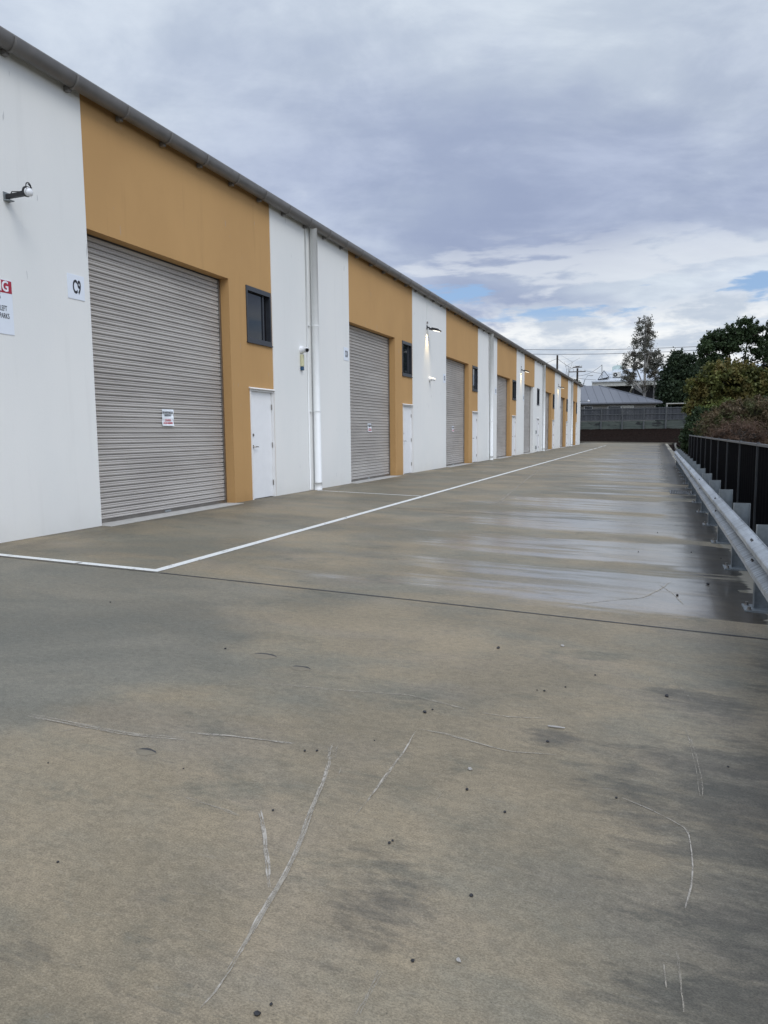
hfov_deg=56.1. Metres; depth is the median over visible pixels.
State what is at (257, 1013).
pebble
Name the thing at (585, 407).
window
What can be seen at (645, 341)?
gum tree
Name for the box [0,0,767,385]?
sky
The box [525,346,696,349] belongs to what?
power line
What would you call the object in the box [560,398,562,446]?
roller door
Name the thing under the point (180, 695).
concrete pavement
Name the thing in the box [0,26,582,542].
warehouse building
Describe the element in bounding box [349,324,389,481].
roller door
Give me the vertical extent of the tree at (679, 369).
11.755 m
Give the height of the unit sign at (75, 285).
0.310 m
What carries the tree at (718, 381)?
on the garden bed
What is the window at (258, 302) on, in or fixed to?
in the warehouse building at (218, 292)
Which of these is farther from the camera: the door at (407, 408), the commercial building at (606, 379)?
the commercial building at (606, 379)
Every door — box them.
[87,234,226,522]
[249,387,275,499]
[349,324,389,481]
[402,403,413,473]
[446,358,464,465]
[472,411,477,462]
[496,376,506,457]
[512,415,515,454]
[524,385,530,452]
[536,418,539,451]
[545,393,548,449]
[552,420,553,448]
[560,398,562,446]
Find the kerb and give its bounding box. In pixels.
[580,441,677,450]
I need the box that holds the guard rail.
[674,449,767,613]
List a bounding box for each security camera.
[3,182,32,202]
[299,346,308,353]
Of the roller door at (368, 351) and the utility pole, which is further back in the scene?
the utility pole
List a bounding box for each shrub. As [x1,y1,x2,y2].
[676,406,714,453]
[691,397,735,413]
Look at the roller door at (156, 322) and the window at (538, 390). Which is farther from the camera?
the window at (538, 390)
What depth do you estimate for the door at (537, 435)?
45.85 m
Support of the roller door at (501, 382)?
in the warehouse building at (218, 292)
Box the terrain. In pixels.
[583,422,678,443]
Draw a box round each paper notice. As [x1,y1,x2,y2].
[162,409,173,425]
[367,423,371,431]
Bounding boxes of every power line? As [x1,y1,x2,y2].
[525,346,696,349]
[552,350,695,354]
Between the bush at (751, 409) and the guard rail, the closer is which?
the guard rail
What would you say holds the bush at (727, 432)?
on the garden bed
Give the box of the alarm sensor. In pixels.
[300,353,303,370]
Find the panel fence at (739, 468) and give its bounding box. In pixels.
[688,435,767,533]
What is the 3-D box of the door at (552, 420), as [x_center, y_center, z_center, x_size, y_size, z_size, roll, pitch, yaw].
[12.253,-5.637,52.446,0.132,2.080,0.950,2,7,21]
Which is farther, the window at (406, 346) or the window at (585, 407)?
the window at (585, 407)
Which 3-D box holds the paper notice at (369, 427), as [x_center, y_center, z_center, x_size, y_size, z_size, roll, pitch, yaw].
[-0.387,-2.288,19.511,0.018,0.220,0.267,2,7,22]
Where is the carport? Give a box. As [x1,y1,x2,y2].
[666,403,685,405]
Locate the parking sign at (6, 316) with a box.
[0,279,14,334]
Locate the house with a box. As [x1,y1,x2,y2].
[580,385,662,421]
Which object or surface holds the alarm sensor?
attached to the warehouse building at (218, 292)
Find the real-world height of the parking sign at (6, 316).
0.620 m
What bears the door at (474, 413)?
in the warehouse building at (218, 292)
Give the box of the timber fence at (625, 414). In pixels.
[580,406,686,420]
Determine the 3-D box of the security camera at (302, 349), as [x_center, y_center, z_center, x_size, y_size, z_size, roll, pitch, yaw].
[-1.657,-3.426,15.196,0.208,0.167,0.170,2,7,21]
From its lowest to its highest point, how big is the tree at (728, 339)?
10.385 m
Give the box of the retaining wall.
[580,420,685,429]
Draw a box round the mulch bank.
[580,428,748,443]
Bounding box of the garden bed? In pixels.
[669,444,687,455]
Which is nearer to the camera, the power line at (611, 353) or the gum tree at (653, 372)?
the gum tree at (653, 372)
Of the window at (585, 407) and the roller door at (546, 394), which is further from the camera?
the window at (585, 407)
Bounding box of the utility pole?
[569,365,585,381]
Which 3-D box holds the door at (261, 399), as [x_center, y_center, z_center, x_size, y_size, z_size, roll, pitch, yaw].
[-2.365,-1.323,13.911,0.180,2.110,0.930,2,7,21]
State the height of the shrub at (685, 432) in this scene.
3.257 m
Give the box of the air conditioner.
[613,372,620,377]
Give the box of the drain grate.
[669,490,691,494]
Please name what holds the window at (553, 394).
in the warehouse building at (218, 292)
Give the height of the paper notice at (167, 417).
0.260 m
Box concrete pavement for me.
[0,443,767,1023]
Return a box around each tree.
[616,314,657,396]
[642,348,665,398]
[653,346,703,420]
[680,357,767,417]
[695,315,767,369]
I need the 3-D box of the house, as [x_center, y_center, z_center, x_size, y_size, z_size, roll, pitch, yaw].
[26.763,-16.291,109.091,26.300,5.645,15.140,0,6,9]
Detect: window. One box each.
[245,285,272,347]
[402,340,412,377]
[472,365,477,391]
[512,380,515,399]
[537,388,539,404]
[553,394,554,408]
[584,406,592,413]
[621,405,633,411]
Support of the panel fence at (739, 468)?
on the garden bed
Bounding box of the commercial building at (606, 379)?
[591,364,760,398]
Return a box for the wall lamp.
[426,322,440,331]
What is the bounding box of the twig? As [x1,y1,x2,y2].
[548,725,564,728]
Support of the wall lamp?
attached to the warehouse building at (218, 292)
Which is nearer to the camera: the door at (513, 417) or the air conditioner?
the door at (513, 417)
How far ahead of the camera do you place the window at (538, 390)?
45.71 m
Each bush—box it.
[689,394,767,443]
[704,416,767,443]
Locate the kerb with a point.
(674, 444)
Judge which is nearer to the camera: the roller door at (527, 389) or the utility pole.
the roller door at (527, 389)
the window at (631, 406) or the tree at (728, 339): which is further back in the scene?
the window at (631, 406)
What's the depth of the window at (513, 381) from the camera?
38.00 m
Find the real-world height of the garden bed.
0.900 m
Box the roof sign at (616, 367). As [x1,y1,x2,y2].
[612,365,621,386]
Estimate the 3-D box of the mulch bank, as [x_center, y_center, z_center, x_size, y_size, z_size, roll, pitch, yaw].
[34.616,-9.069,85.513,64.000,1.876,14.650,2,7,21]
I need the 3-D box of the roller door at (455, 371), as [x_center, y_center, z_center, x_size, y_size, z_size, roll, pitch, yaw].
[2.525,-3.898,27.451,0.320,4.210,3.420,2,7,21]
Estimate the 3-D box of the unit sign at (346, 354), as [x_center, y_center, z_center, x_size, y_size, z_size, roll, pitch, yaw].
[-0.915,-3.820,17.414,0.009,0.310,0.290,2,7,21]
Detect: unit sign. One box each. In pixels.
[67,273,84,300]
[344,347,348,360]
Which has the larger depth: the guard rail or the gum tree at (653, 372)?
the gum tree at (653, 372)
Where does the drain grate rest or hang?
on the concrete pavement
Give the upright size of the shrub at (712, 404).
3.725 m

